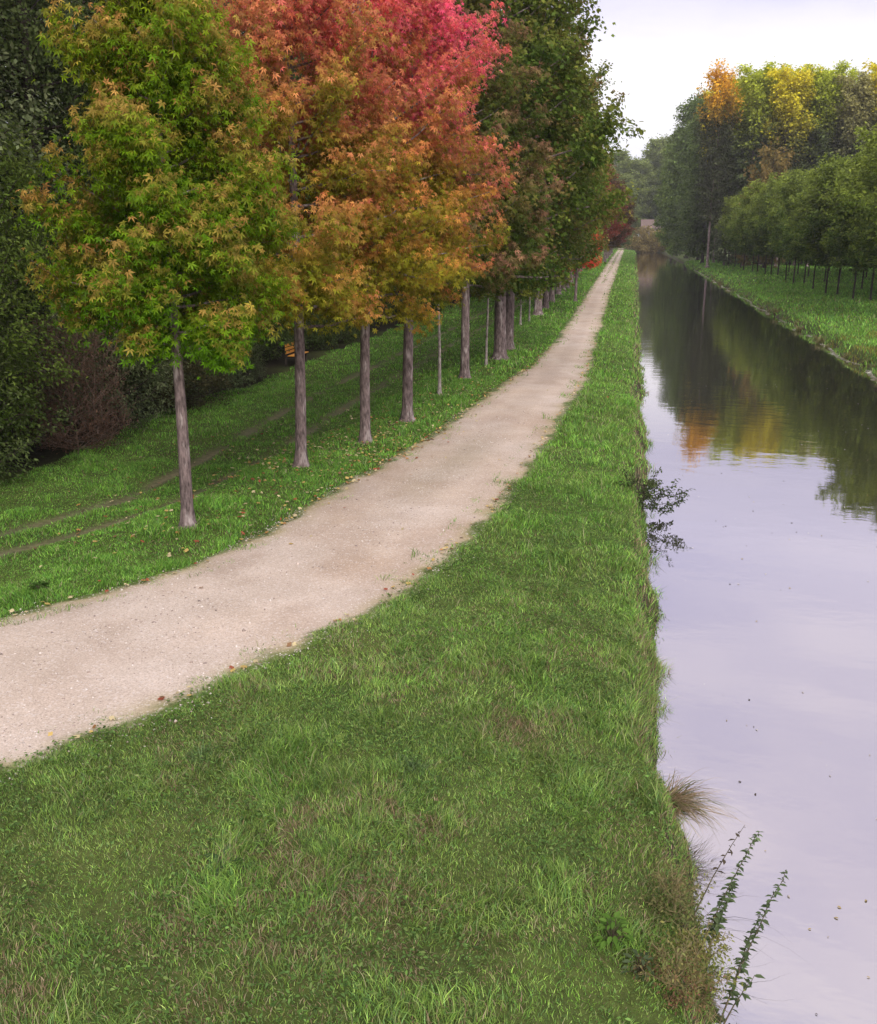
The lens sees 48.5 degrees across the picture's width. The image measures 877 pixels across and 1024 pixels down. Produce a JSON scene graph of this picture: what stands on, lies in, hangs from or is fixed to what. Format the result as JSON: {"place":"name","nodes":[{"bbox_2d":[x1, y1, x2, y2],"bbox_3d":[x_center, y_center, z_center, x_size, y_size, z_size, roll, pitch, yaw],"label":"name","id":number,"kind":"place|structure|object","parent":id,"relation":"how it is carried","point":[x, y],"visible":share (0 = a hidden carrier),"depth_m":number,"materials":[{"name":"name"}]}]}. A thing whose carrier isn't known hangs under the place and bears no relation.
{"place":"outdoors","nodes":[
{"label":"outdoors","id":0,"kind":"place"},
{"bbox_2d":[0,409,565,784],"bbox_3d":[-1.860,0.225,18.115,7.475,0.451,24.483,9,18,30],"label":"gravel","id":1,"kind":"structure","parent":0,"point":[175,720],"depth_m":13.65,"materials":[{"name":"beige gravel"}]},
{"bbox_2d":[0,250,623,773],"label":"path","id":2,"kind":"structure","parent":0,"point":[536,394],"depth_m":14.43,"materials":[{"name":"beige gravel"}]},
{"bbox_2d":[0,236,876,1023],"bbox_3d":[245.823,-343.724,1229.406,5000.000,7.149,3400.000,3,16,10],"label":"ground","id":3,"kind":"structure","parent":0,"point":[272,368],"depth_m":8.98,"materials":[{"name":"green plant"}]},
{"bbox_2d":[0,325,79,484],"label":"woodland shrub","id":4,"kind":"object","parent":3,"relation":"on","point":[21,450],"visible":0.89,"depth_m":21.51,"materials":[{"name":"green plant"}]},
{"bbox_2d":[0,103,90,452],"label":"woodland tree","id":5,"kind":"object","parent":3,"relation":"on","point":[5,271],"visible":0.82,"depth_m":21.30,"materials":[{"name":"green plant"}]},
{"bbox_2d":[0,0,101,388],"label":"woodland tree","id":6,"kind":"object","parent":3,"relation":"on","point":[39,66],"visible":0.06,"depth_m":32.19,"materials":[{"name":"green plant"}]},
{"bbox_2d":[0,7,115,429],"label":"woodland tree","id":7,"kind":"object","parent":3,"relation":"on","point":[26,116],"visible":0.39,"depth_m":23.14,"materials":[{"name":"green plant"}]},
{"bbox_2d":[0,313,137,453],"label":"dry bush","id":8,"kind":"object","parent":3,"relation":"on","point":[60,435],"visible":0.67,"depth_m":24.45,"materials":[{"name":"brown plant"}]},
{"bbox_2d":[1,0,187,354],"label":"woodland tree","id":9,"kind":"object","parent":3,"relation":"on","point":[69,91],"visible":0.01,"depth_m":37.30,"materials":[{"name":"green plant"}]},
{"bbox_2d":[0,0,194,412],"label":"woodland tree","id":10,"kind":"object","parent":3,"relation":"on","point":[25,45],"visible":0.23,"depth_m":26.79,"materials":[{"name":"green plant"}]},
{"bbox_2d":[36,298,190,433],"bbox_3d":[-9.212,-4.163,27.738,4.362,3.904,4.329,7,17,22],"label":"woodland shrub","id":11,"kind":"object","parent":3,"relation":"on","point":[157,383],"visible":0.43,"depth_m":27.62,"materials":[{"name":"green plant"}]},
{"bbox_2d":[0,0,290,382],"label":"woodland tree","id":12,"kind":"object","parent":3,"relation":"on","point":[55,71],"visible":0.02,"depth_m":33.12,"materials":[{"name":"green plant"}]},
{"bbox_2d":[10,0,314,529],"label":"sweetgum","id":13,"kind":"object","parent":3,"relation":"on","point":[177,211],"visible":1,"depth_m":15.36,"materials":[{"name":"green plant"}]},
{"bbox_2d":[111,335,236,412],"bbox_3d":[-8.366,-4.829,30.460,3.920,3.698,3.933,-7,17,-22],"label":"woodland shrub","id":14,"kind":"object","parent":3,"relation":"on","point":[216,377],"visible":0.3,"depth_m":30.45,"materials":[{"name":"green plant"}]},
{"bbox_2d":[175,733,222,773],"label":"grass tuft","id":15,"kind":"object","parent":3,"relation":"on","point":[204,750],"visible":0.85,"depth_m":9.64,"materials":[{"name":"green plant"}]},
{"bbox_2d":[154,292,261,402],"bbox_3d":[-8.263,-5.641,32.934,4.759,3.975,4.336,-2,16,-9],"label":"woodland shrub","id":16,"kind":"object","parent":3,"relation":"on","point":[234,383],"visible":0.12,"depth_m":33.12,"materials":[{"name":"green plant"}]},
{"bbox_2d":[201,843,246,876],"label":"dock plant","id":17,"kind":"object","parent":3,"relation":"on","point":[214,855],"visible":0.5,"depth_m":7.99,"materials":[{"name":"green plant"}]},
{"bbox_2d":[222,337,267,382],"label":"woodland shrub","id":18,"kind":"object","parent":3,"relation":"on","point":[254,369],"visible":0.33,"depth_m":36.92,"materials":[{"name":"green plant"}]},
{"bbox_2d":[175,0,321,356],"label":"woodland tree","id":19,"kind":"object","parent":3,"relation":"on","point":[284,342],"visible":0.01,"depth_m":41.56,"materials":[{"name":"green plant"}]},
{"bbox_2d":[231,283,310,363],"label":"woodland shrub","id":20,"kind":"object","parent":3,"relation":"on","point":[271,354],"visible":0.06,"depth_m":42.32,"materials":[{"name":"green plant"}]},
{"bbox_2d":[207,3,353,341],"bbox_3d":[-7.647,-19.325,49.006,11.071,21.415,10.502,5,16,16],"label":"woodland tree","id":21,"kind":"object","parent":3,"relation":"on","point":[299,77],"visible":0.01,"depth_m":48.76,"materials":[{"name":"green plant"}]},
{"bbox_2d":[284,342,308,366],"bbox_3d":[-6.099,-6.790,41.846,0.535,0.965,1.700,3,16,10],"label":"bench","id":22,"kind":"object","parent":3,"relation":"on","point":[290,351],"visible":0.59,"depth_m":41.30,"materials":[{"name":"orange wood"}]},
{"bbox_2d":[164,0,431,467],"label":"sweetgum","id":23,"kind":"object","parent":3,"relation":"on","point":[273,46],"visible":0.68,"depth_m":19.30,"materials":[{"name":"orange plant"}]},
{"bbox_2d":[268,291,351,350],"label":"woodland shrub","id":24,"kind":"object","parent":3,"relation":"on","point":[323,342],"visible":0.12,"depth_m":46.73,"materials":[{"name":"green plant"}]},
{"bbox_2d":[8,331,624,737],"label":"fallen leaves","id":25,"kind":"object","parent":3,"relation":"on","point":[318,489],"visible":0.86,"depth_m":21.70,"materials":[{"name":"brown plant"}]},
{"bbox_2d":[304,309,373,343],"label":"woodland shrub","id":26,"kind":"object","parent":3,"relation":"on","point":[353,332],"visible":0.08,"depth_m":50.04,"materials":[{"name":"green plant"}]},
{"bbox_2d":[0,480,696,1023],"bbox_3d":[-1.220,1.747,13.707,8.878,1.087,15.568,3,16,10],"label":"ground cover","id":27,"kind":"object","parent":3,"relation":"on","point":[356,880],"visible":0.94,"depth_m":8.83,"materials":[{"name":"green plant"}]},
{"bbox_2d":[221,0,512,443],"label":"sweetgum","id":28,"kind":"object","parent":3,"relation":"on","point":[415,153],"visible":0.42,"depth_m":22.15,"materials":[{"name":"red plant"}]},
{"bbox_2d":[370,288,447,321],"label":"woodland shrub","id":29,"kind":"object","parent":3,"relation":"on","point":[393,306],"visible":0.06,"depth_m":63.19,"materials":[{"name":"green plant"}]},
{"bbox_2d":[304,0,524,422],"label":"sweetgum","id":30,"kind":"object","parent":3,"relation":"on","point":[446,33],"visible":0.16,"depth_m":24.97,"materials":[{"name":"plant"}]},
{"bbox_2d":[392,746,438,774],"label":"grass tuft","id":31,"kind":"object","parent":3,"relation":"on","point":[412,764],"visible":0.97,"depth_m":9.45,"materials":[{"name":"green plant"}]},
{"bbox_2d":[400,208,479,393],"bbox_3d":[0.058,-6.716,31.006,2.772,6.384,3.245,-3,16,-9],"label":"sapling","id":32,"kind":"object","parent":3,"relation":"on","point":[439,390],"visible":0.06,"depth_m":31.42,"materials":[{"name":"green plant"}]},
{"bbox_2d":[392,0,568,378],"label":"tree","id":33,"kind":"object","parent":3,"relation":"on","point":[515,211],"visible":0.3,"depth_m":33.03,"materials":[{"name":"green plant"}]},
{"bbox_2d":[470,222,522,364],"bbox_3d":[2.078,-8.664,38.817,2.772,5.900,3.245,9,18,30],"label":"sapling","id":34,"kind":"object","parent":3,"relation":"on","point":[488,295],"visible":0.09,"depth_m":38.72,"materials":[{"name":"green plant"}]},
{"bbox_2d":[393,0,645,359],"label":"tree","id":35,"kind":"object","parent":3,"relation":"on","point":[545,49],"visible":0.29,"depth_m":38.10,"materials":[{"name":"green plant"}]},
{"bbox_2d":[514,250,555,324],"bbox_3d":[4.820,-13.426,56.211,4.168,5.556,4.160,-11,19,-33],"label":"sapling","id":36,"kind":"object","parent":3,"relation":"on","point":[523,293],"visible":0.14,"depth_m":56.23,"materials":[{"name":"green plant"}]},
{"bbox_2d":[456,0,633,349],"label":"tree","id":37,"kind":"object","parent":3,"relation":"on","point":[510,315],"visible":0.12,"depth_m":41.86,"materials":[{"name":"green plant"}]},
{"bbox_2d":[500,14,621,315],"bbox_3d":[5.951,-21.861,61.917,10.641,18.725,11.190,4,16,12],"label":"tree","id":38,"kind":"object","parent":3,"relation":"on","point":[538,303],"visible":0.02,"depth_m":60.43,"materials":[{"name":"green plant"}]},
{"bbox_2d":[542,62,615,308],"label":"tree","id":39,"kind":"object","parent":3,"relation":"on","point":[545,300],"depth_m":68.56,"materials":[{"name":"green plant"}]},
{"bbox_2d":[549,61,614,301],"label":"tree","id":40,"kind":"object","parent":3,"relation":"on","point":[551,294],"depth_m":74.67,"materials":[{"name":"green plant"}]},
{"bbox_2d":[565,204,604,301],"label":"sweetgum","id":41,"kind":"object","parent":3,"relation":"on","point":[576,278],"visible":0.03,"depth_m":77.05,"materials":[{"name":"green plant"}]},
{"bbox_2d":[573,148,627,277],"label":"tree","id":42,"kind":"object","parent":3,"relation":"on","point":[613,227],"visible":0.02,"depth_m":118.51,"materials":[{"name":"green plant"}]},
{"bbox_2d":[593,911,635,951],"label":"nettle","id":43,"kind":"object","parent":3,"relation":"on","point":[612,924],"visible":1,"depth_m":7.32,"materials":[{"name":"green plant"}]},
{"bbox_2d":[603,174,636,261],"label":"tree","id":44,"kind":"object","parent":3,"relation":"on","point":[630,221],"visible":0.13,"depth_m":192.73,"materials":[{"name":"green plant"}]},
{"bbox_2d":[609,147,631,178],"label":"distant tree","id":45,"kind":"object","parent":3,"relation":"on","point":[623,159],"visible":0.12,"depth_m":396.07,"materials":[{"name":"green plant"}]},
{"bbox_2d":[606,181,635,258],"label":"tree","id":46,"kind":"object","parent":3,"relation":"on","point":[621,240],"visible":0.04,"depth_m":217.38,"materials":[{"name":"green plant"}]},
{"bbox_2d":[616,171,642,232],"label":"distant tree","id":47,"kind":"object","parent":3,"relation":"on","point":[629,184],"visible":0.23,"depth_m":382.45,"materials":[{"name":"green plant"}]},
{"bbox_2d":[620,949,655,980],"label":"nettle","id":48,"kind":"object","parent":3,"relation":"on","point":[642,961],"visible":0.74,"depth_m":7.11,"materials":[{"name":"green plant"}]},
{"bbox_2d":[622,155,659,236],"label":"distant tree","id":49,"kind":"object","parent":3,"relation":"on","point":[643,191],"visible":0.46,"depth_m":392.98,"materials":[{"name":"green plant"}]},
{"bbox_2d":[624,224,659,252],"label":"bush","id":50,"kind":"object","parent":3,"relation":"on","point":[639,245],"visible":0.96,"depth_m":359.51,"materials":[{"name":"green plant"}]},
{"bbox_2d":[641,219,660,231],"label":"house","id":51,"kind":"structure","parent":3,"relation":"on","point":[645,222],"depth_m":372.35,"materials":[{"name":"paint"}]},
{"bbox_2d":[608,467,694,515],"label":"bank shrub","id":52,"kind":"object","parent":3,"relation":"on","point":[651,483],"visible":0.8,"depth_m":20.92,"materials":[{"name":"green plant"}]},
{"bbox_2d":[638,133,668,218],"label":"distant tree","id":53,"kind":"object","parent":3,"relation":"on","point":[658,147],"visible":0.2,"depth_m":400.26,"materials":[{"name":"green plant"}]},
{"bbox_2d":[644,229,665,252],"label":"bush","id":54,"kind":"object","parent":3,"relation":"on","point":[654,240],"visible":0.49,"depth_m":361.00,"materials":[{"name":"green plant"}]},
{"bbox_2d":[651,129,676,253],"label":"tree","id":55,"kind":"object","parent":3,"relation":"on","point":[660,215],"visible":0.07,"depth_m":298.61,"materials":[{"name":"green plant"}]},
{"bbox_2d":[612,857,716,930],"bbox_3d":[1.813,3.211,8.162,0.891,0.399,0.820,-3,16,-10],"label":"grass tuft","id":56,"kind":"object","parent":3,"relation":"on","point":[679,906],"visible":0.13,"depth_m":8.15,"materials":[{"name":"green plant"}]},
{"bbox_2d":[654,121,686,256],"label":"tree","id":57,"kind":"object","parent":3,"relation":"on","point":[661,194],"visible":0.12,"depth_m":264.87,"materials":[{"name":"green plant"}]},
{"bbox_2d":[630,853,715,936],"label":"weed clump","id":58,"kind":"object","parent":3,"relation":"on","point":[673,890],"visible":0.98,"depth_m":7.76,"materials":[{"name":"plant"}]},
{"bbox_2d":[626,918,728,1018],"bbox_3d":[1.713,3.312,7.031,0.646,0.650,0.670,-12,20,-37],"label":"weed clump","id":59,"kind":"object","parent":3,"relation":"on","point":[679,964],"visible":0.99,"depth_m":6.97,"materials":[{"name":"plant"}]},
{"bbox_2d":[671,83,711,260],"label":"tree","id":60,"kind":"object","parent":3,"relation":"on","point":[680,200],"visible":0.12,"depth_m":207.22,"materials":[{"name":"green plant"}]},
{"bbox_2d":[673,99,727,262],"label":"tree","id":61,"kind":"object","parent":3,"relation":"on","point":[695,237],"visible":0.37,"depth_m":188.66,"materials":[{"name":"green plant"}]},
{"bbox_2d":[656,768,747,850],"bbox_3d":[2.339,2.917,9.871,1.555,0.408,1.456,-2,16,-7],"label":"sedge tuft","id":62,"kind":"object","parent":3,"relation":"on","point":[682,805],"visible":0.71,"depth_m":9.82,"materials":[{"name":"brown plant"}]},
{"bbox_2d":[660,911,746,1012],"bbox_3d":[1.970,3.456,7.460,0.718,0.722,0.744,3,16,10],"label":"weed clump","id":63,"kind":"object","parent":3,"relation":"on","point":[709,955],"visible":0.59,"depth_m":7.38,"materials":[{"name":"plant"}]},
{"bbox_2d":[698,88,722,262],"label":"poplar","id":64,"kind":"object","parent":3,"relation":"on","point":[708,92],"depth_m":183.73,"materials":[{"name":"green plant"}]},
{"bbox_2d":[684,958,739,1023],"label":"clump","id":65,"kind":"object","parent":3,"relation":"on","point":[704,1002],"visible":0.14,"depth_m":7.28,"materials":[{"name":"green plant"}]},
{"bbox_2d":[690,825,745,921],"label":"tall weed","id":66,"kind":"object","parent":3,"relation":"on","point":[731,852],"visible":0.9,"depth_m":8.27,"materials":[{"name":"green plant"}]},
{"bbox_2d":[699,881,738,952],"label":"tall weed","id":67,"kind":"object","parent":3,"relation":"on","point":[721,919],"visible":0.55,"depth_m":8.06,"materials":[{"name":"green plant"}]},
{"bbox_2d":[705,192,739,265],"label":"understorey tree","id":68,"kind":"object","parent":3,"relation":"on","point":[719,256],"visible":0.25,"depth_m":169.10,"materials":[{"name":"green plant"}]},
{"bbox_2d":[718,195,736,265],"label":"plantation tree","id":69,"kind":"object","parent":3,"relation":"on","point":[727,245],"visible":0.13,"depth_m":160.90,"materials":[{"name":"green plant"}]},
{"bbox_2d":[699,831,762,950],"bbox_3d":[2.375,3.231,8.055,0.137,0.844,1.102,15,21,42],"label":"tall weed","id":70,"kind":"object","parent":3,"relation":"on","point":[724,897],"visible":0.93,"depth_m":8.04,"materials":[{"name":"green plant"}]},
{"bbox_2d":[713,75,754,264],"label":"poplar","id":71,"kind":"object","parent":3,"relation":"on","point":[728,189],"visible":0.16,"depth_m":165.90,"materials":[{"name":"green plant"}]},
{"bbox_2d":[715,193,755,269],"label":"plantation tree","id":72,"kind":"object","parent":3,"relation":"on","point":[733,236],"visible":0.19,"depth_m":146.75,"materials":[{"name":"green plant"}]},
{"bbox_2d":[720,191,751,267],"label":"plantation tree","id":73,"kind":"object","parent":3,"relation":"on","point":[732,200],"visible":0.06,"depth_m":155.95,"materials":[{"name":"green plant"}]},
{"bbox_2d":[720,974,765,1023],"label":"tall weed","id":74,"kind":"object","parent":3,"relation":"on","point":[745,987],"visible":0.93,"depth_m":7.61,"materials":[{"name":"green plant"}]},
{"bbox_2d":[730,193,764,271],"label":"plantation tree","id":75,"kind":"object","parent":3,"relation":"on","point":[738,224],"visible":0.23,"depth_m":139.03,"materials":[{"name":"green plant"}]},
{"bbox_2d":[733,911,761,982],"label":"tall weed","id":76,"kind":"object","parent":3,"relation":"on","point":[745,949],"visible":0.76,"depth_m":7.80,"materials":[{"name":"green plant"}]},
{"bbox_2d":[734,178,770,271],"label":"plantation tree","id":77,"kind":"object","parent":3,"relation":"on","point":[742,219],"visible":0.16,"depth_m":137.67,"materials":[{"name":"green plant"}]},
{"bbox_2d":[718,869,788,1022],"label":"tall weed","id":78,"kind":"object","parent":3,"relation":"on","point":[741,970],"visible":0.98,"depth_m":7.69,"materials":[{"name":"green plant"}]},
{"bbox_2d":[743,191,777,273],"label":"plantation tree","id":79,"kind":"object","parent":3,"relation":"on","point":[757,249],"visible":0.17,"depth_m":128.28,"materials":[{"name":"green plant"}]},
{"bbox_2d":[743,183,778,274],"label":"plantation tree","id":80,"kind":"object","parent":3,"relation":"on","point":[745,227],"visible":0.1,"depth_m":128.45,"materials":[{"name":"green plant"}]},
{"bbox_2d":[732,137,799,267],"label":"understorey tree","id":81,"kind":"object","parent":3,"relation":"on","point":[776,157],"visible":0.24,"depth_m":151.01,"materials":[{"name":"green plant"}]},
{"bbox_2d":[751,170,791,274],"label":"plantation tree","id":82,"kind":"object","parent":3,"relation":"on","point":[768,195],"visible":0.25,"depth_m":124.66,"materials":[{"name":"green plant"}]},
{"bbox_2d":[753,167,802,279],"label":"plantation tree","id":83,"kind":"object","parent":3,"relation":"on","point":[770,228],"visible":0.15,"depth_m":111.18,"materials":[{"name":"green plant"}]},
{"bbox_2d":[683,259,876,375],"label":"bank grass","id":84,"kind":"structure","parent":3,"relation":"on","point":[847,285],"depth_m":85.80,"materials":[{"name":"green plant"}]},
{"bbox_2d":[657,89,699,257],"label":"tree","id":85,"kind":"object","parent":84,"relation":"on","point":[677,148],"visible":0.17,"depth_m":231.37,"materials":[{"name":"green plant"}]},
{"bbox_2d":[692,58,744,267],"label":"poplar","id":86,"kind":"object","parent":84,"relation":"on","point":[715,155],"visible":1,"depth_m":160.09,"materials":[{"name":"green plant"}]},
{"bbox_2d":[724,56,792,265],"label":"poplar","id":87,"kind":"object","parent":84,"relation":"on","point":[750,128],"visible":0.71,"depth_m":158.99,"materials":[{"name":"green plant"}]},
{"bbox_2d":[757,62,823,265],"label":"poplar","id":88,"kind":"object","parent":84,"relation":"on","point":[796,103],"visible":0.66,"depth_m":155.25,"materials":[{"name":"yellow plant"}]},
{"bbox_2d":[763,166,822,283],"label":"plantation tree","id":89,"kind":"object","parent":84,"relation":"on","point":[798,174],"visible":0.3,"depth_m":103.67,"materials":[{"name":"green plant"}]},
{"bbox_2d":[778,182,819,282],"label":"plantation tree","id":90,"kind":"object","parent":3,"relation":"on","point":[792,192],"visible":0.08,"depth_m":103.94,"materials":[{"name":"green plant"}]},
{"bbox_2d":[779,174,832,288],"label":"plantation tree","id":91,"kind":"object","parent":3,"relation":"on","point":[793,247],"visible":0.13,"depth_m":93.20,"materials":[{"name":"green plant"}]},
{"bbox_2d":[783,159,847,293],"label":"plantation tree","id":92,"kind":"object","parent":3,"relation":"on","point":[801,234],"visible":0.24,"depth_m":84.65,"materials":[{"name":"green plant"}]},
{"bbox_2d":[791,59,857,266],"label":"poplar","id":93,"kind":"object","parent":3,"relation":"on","point":[824,130],"visible":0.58,"depth_m":156.09,"materials":[{"name":"green plant"}]},
{"bbox_2d":[790,149,872,294],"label":"plantation tree","id":94,"kind":"object","parent":3,"relation":"on","point":[823,169],"visible":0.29,"depth_m":83.04,"materials":[{"name":"green plant"}]},
{"bbox_2d":[819,66,862,265],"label":"poplar","id":95,"kind":"object","parent":3,"relation":"on","point":[844,97],"visible":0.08,"depth_m":159.82,"materials":[{"name":"green plant"}]},
{"bbox_2d":[815,158,875,299],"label":"plantation tree","id":96,"kind":"object","parent":3,"relation":"on","point":[843,255],"visible":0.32,"depth_m":76.72,"materials":[{"name":"green plant"}]},
{"bbox_2d":[825,66,876,267],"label":"poplar","id":97,"kind":"object","parent":3,"relation":"on","point":[861,113],"visible":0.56,"depth_m":153.04,"materials":[{"name":"green plant"}]},
{"bbox_2d":[828,142,876,300],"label":"plantation tree","id":98,"kind":"object","parent":3,"relation":"on","point":[845,179],"visible":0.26,"depth_m":75.57,"materials":[{"name":"green plant"}]},
{"bbox_2d":[834,121,876,275],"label":"plantation tree","id":99,"kind":"object","parent":3,"relation":"on","point":[847,196],"visible":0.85,"depth_m":66.72,"materials":[{"name":"green plant"}]},
{"bbox_2d":[854,132,876,270],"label":"plantation tree","id":100,"kind":"object","parent":3,"relation":"on","point":[869,206],"visible":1,"depth_m":60.12,"materials":[{"name":"green plant"}]},
{"bbox_2d":[861,58,876,143],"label":"poplar","id":101,"kind":"object","parent":3,"relation":"on","point":[872,66],"visible":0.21,"depth_m":152.58,"materials":[{"name":"yellow plant"}]},
{"bbox_2d":[5,0,876,235],"label":"sky","id":102,"kind":"structure","parent":0,"point":[659,50],"materials":[{"name":"white"}]},
{"bbox_2d":[636,253,876,1023],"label":"water","id":103,"kind":"structure","parent":0,"point":[762,641],"depth_m":15.31,"materials":[{"name":"grey liquid"}]},
{"bbox_2d":[693,270,876,379],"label":"floating debris","id":104,"kind":"object","parent":103,"relation":"on","point":[870,372],"visible":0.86,"depth_m":52.42,"materials":[{"name":"brown plant"}]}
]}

